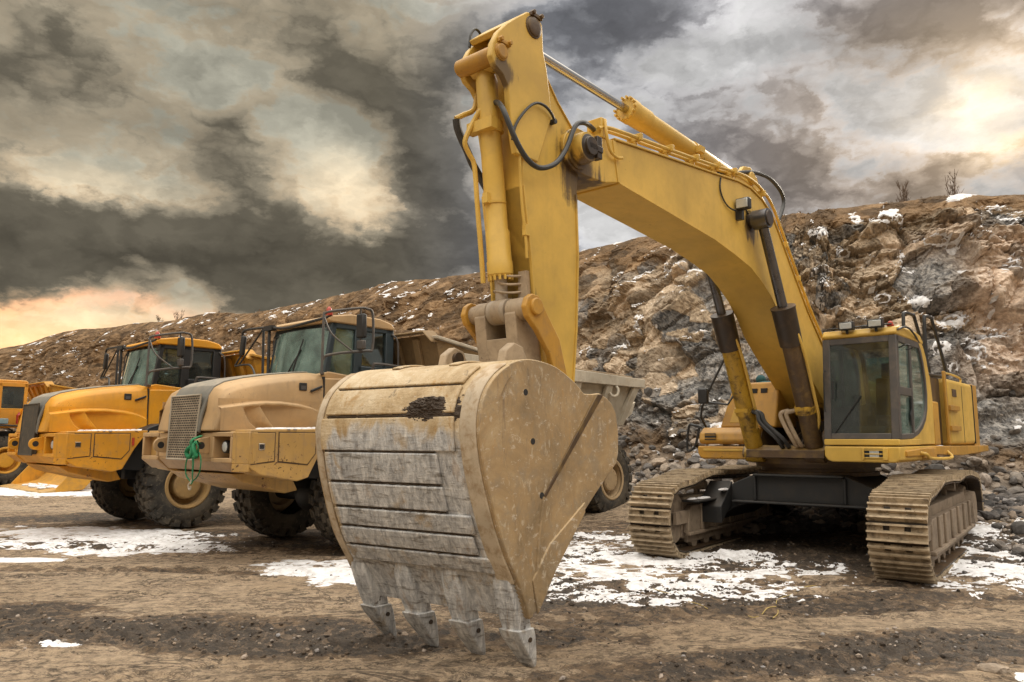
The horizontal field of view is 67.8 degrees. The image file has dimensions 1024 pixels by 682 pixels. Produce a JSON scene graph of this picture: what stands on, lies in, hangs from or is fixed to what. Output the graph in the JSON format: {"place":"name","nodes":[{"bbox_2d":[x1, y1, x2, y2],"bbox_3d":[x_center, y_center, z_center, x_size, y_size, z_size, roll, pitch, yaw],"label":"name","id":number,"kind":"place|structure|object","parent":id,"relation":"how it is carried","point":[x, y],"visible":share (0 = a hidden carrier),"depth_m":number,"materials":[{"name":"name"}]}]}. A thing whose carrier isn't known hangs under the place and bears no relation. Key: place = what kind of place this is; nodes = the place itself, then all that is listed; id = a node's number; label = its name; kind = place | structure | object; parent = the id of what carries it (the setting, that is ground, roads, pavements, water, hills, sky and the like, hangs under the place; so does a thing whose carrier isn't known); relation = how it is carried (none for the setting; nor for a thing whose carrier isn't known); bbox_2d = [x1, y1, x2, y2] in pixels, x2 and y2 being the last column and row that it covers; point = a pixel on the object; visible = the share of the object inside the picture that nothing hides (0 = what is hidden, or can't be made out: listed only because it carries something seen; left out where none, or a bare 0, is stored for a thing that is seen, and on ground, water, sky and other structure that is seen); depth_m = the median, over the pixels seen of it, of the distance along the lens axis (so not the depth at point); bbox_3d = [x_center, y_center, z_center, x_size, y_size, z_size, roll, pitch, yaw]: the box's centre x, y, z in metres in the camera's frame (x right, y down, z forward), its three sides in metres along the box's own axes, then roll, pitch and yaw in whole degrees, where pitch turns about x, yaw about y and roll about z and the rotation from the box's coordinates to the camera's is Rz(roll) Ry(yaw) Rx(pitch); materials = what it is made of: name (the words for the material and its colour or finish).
{"place":"outdoors","nodes":[
{"label":"outdoors","id":0,"kind":"place"},
{"bbox_2d":[256,427,314,429],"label":"snow","id":1,"kind":"structure","parent":0,"point":[290,428],"depth_m":10.16,"materials":[{"name":"white snow"}]},
{"bbox_2d":[0,483,1023,681],"bbox_3d":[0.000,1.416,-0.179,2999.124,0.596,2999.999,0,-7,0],"label":"ground","id":2,"kind":"structure","parent":0,"point":[221,591],"depth_m":6.85,"materials":[{"name":"brown soil"}]},
{"bbox_2d":[0,557,66,562],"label":"snow patch","id":3,"kind":"object","parent":2,"relation":"on","point":[22,560],"visible":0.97,"depth_m":10.34,"materials":[{"name":"white snow"}]},
{"bbox_2d":[0,379,76,484],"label":"articulated hauler","id":4,"kind":"object","parent":2,"relation":"on","point":[18,393],"visible":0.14,"depth_m":27.26,"materials":[{"name":"metal"}]},
{"bbox_2d":[0,465,91,492],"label":"loader bucket","id":5,"kind":"object","parent":2,"relation":"on","point":[27,474],"visible":0.5,"depth_m":25.10,"materials":[{"name":"beige paint"}]},
{"bbox_2d":[22,483,57,488],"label":"snow","id":6,"kind":"structure","parent":5,"relation":"in","point":[39,486],"depth_m":24.13,"materials":[{"name":"white snow"}]},
{"bbox_2d":[0,487,91,497],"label":"snow patch","id":7,"kind":"object","parent":2,"relation":"on","point":[16,492],"visible":0.42,"depth_m":22.36,"materials":[{"name":"white snow"}]},
{"bbox_2d":[39,640,81,646],"bbox_3d":[-3.644,2.447,6.145,0.376,0.047,0.184,0,-7,0],"label":"snow patch","id":8,"kind":"object","parent":2,"relation":"on","point":[55,643],"visible":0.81,"depth_m":6.16,"materials":[{"name":"white snow"}]},
{"bbox_2d":[0,526,257,556],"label":"snow patch","id":9,"kind":"object","parent":2,"relation":"on","point":[134,537],"visible":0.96,"depth_m":12.18,"materials":[{"name":"white snow"}]},
{"bbox_2d":[7,331,271,527],"bbox_3d":[-5.274,1.955,16.785,3.508,3.605,9.779,-7,-10,43],"label":"articulated hauler","id":10,"kind":"object","parent":2,"relation":"on","point":[127,482],"visible":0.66,"depth_m":13.60,"materials":[{"name":"metal"}]},
{"bbox_2d":[77,429,141,431],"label":"snow","id":11,"kind":"structure","parent":10,"relation":"in","point":[110,430],"depth_m":13.03,"materials":[{"name":"white snow"}]},
{"bbox_2d":[246,559,355,586],"bbox_3d":[-1.883,2.855,9.367,3.500,0.106,1.862,-5,-9,37],"label":"snow patch","id":12,"kind":"object","parent":2,"relation":"on","point":[327,570],"visible":0.46,"depth_m":9.47,"materials":[{"name":"white snow"}]},
{"bbox_2d":[142,307,644,545],"bbox_3d":[-1.494,1.618,14.123,3.508,3.605,9.779,-6,-10,41],"label":"articulated hauler","id":13,"kind":"object","parent":2,"relation":"on","point":[271,477],"visible":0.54,"depth_m":11.15,"materials":[{"name":"metal"}]},
{"bbox_2d":[184,435,202,489],"bbox_3d":[-4.164,1.595,9.985,0.436,0.720,0.165,-6,-10,41],"label":"lifting strap","id":14,"kind":"object","parent":13,"relation":"attached to","point":[194,452],"visible":1,"depth_m":9.96,"materials":[{"name":"green fabric"}]},
{"bbox_2d":[315,9,988,666],"bbox_3d":[3.550,0.191,10.334,3.701,5.547,12.738,-5,-9,37],"label":"excavator","id":15,"kind":"object","parent":2,"relation":"on","point":[483,501],"visible":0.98,"depth_m":6.99,"materials":[{"name":"paint"}]},
{"bbox_2d":[397,394,463,421],"bbox_3d":[-0.619,0.497,5.526,0.697,0.275,0.120,-5,-9,32],"label":"mud clod","id":16,"kind":"object","parent":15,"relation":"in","point":[428,407],"visible":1,"depth_m":5.47,"materials":[{"name":"brown soil"}]},
{"bbox_2d":[687,488,727,499],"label":"snow","id":17,"kind":"structure","parent":15,"relation":"on","point":[706,497],"depth_m":11.01,"materials":[{"name":"white snow"}]},
{"bbox_2d":[546,530,876,610],"bbox_3d":[1.767,2.955,10.437,5.148,0.177,6.426,0,-7,0],"label":"snow patch","id":18,"kind":"object","parent":2,"relation":"on","point":[605,573],"visible":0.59,"depth_m":9.17,"materials":[{"name":"white snow"}]},
{"bbox_2d":[618,387,1023,495],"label":"cliff rubble","id":19,"kind":"object","parent":2,"relation":"on","point":[695,460],"visible":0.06,"depth_m":18.30,"materials":[{"name":"grey stone"}]},
{"bbox_2d":[677,489,1023,534],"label":"gravel heap","id":20,"kind":"object","parent":2,"relation":"on","point":[797,519],"visible":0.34,"depth_m":12.72,"materials":[{"name":"gravel"}]},
{"bbox_2d":[803,496,1023,573],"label":"gravel","id":21,"kind":"structure","parent":2,"relation":"on","point":[1017,548],"depth_m":11.15,"materials":[{"name":"grey gravel"}]},
{"bbox_2d":[921,517,1023,598],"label":"snow patch","id":22,"kind":"object","parent":2,"relation":"on","point":[1015,570],"visible":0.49,"depth_m":9.44,"materials":[{"name":"white snow"}]},
{"bbox_2d":[977,663,1011,673],"bbox_3d":[3.396,2.308,5.370,0.219,0.070,0.146,2,-8,-17],"label":"dirt clod","id":23,"kind":"object","parent":2,"relation":"on","point":[995,668],"visible":0.98,"depth_m":5.33,"materials":[{"name":"soil"}]},
{"bbox_2d":[1014,672,1023,681],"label":"snow patch","id":24,"kind":"object","parent":2,"relation":"on","point":[1019,676],"visible":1,"depth_m":5.26,"materials":[{"name":"white snow"}]},
{"bbox_2d":[0,194,1023,492],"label":"quarry face","id":25,"kind":"object","parent":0,"point":[674,312],"visible":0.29,"depth_m":21.02},
{"bbox_2d":[174,310,183,318],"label":"shrub","id":26,"kind":"object","parent":25,"relation":"on","point":[177,317],"visible":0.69,"depth_m":55.07,"materials":[{"name":"brown plant"}]},
{"bbox_2d":[11,193,1023,455],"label":"ledge snow","id":27,"kind":"structure","parent":25,"relation":"on","point":[919,301],"depth_m":20.09,"materials":[{"name":"white snow"}]},
{"bbox_2d":[896,180,909,201],"bbox_3d":[12.178,-4.447,23.680,0.390,1.144,0.705,-5,-9,33],"label":"shrub","id":28,"kind":"object","parent":25,"relation":"on","point":[905,197],"visible":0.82,"depth_m":23.67,"materials":[{"name":"brown plant"}]},
{"bbox_2d":[945,169,963,194],"bbox_3d":[13.550,-4.620,23.322,0.457,1.348,0.393,5,-9,-34],"label":"shrub","id":29,"kind":"object","parent":25,"relation":"on","point":[952,186],"visible":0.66,"depth_m":23.36,"materials":[{"name":"plant"}]},
{"bbox_2d":[0,0,1023,348],"label":"sky","id":30,"kind":"structure","parent":0,"point":[161,158],"materials":[{"name":"grey"}]},
{"bbox_2d":[756,375,770,382],"bbox_3d":[4.179,0.659,12.694,0.260,0.182,0.357,3,-8,-19],"label":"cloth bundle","id":31,"kind":"object","parent":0,"point":[760,378],"visible":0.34,"depth_m":12.64,"materials":[{"name":"teal fabric"}]}
]}

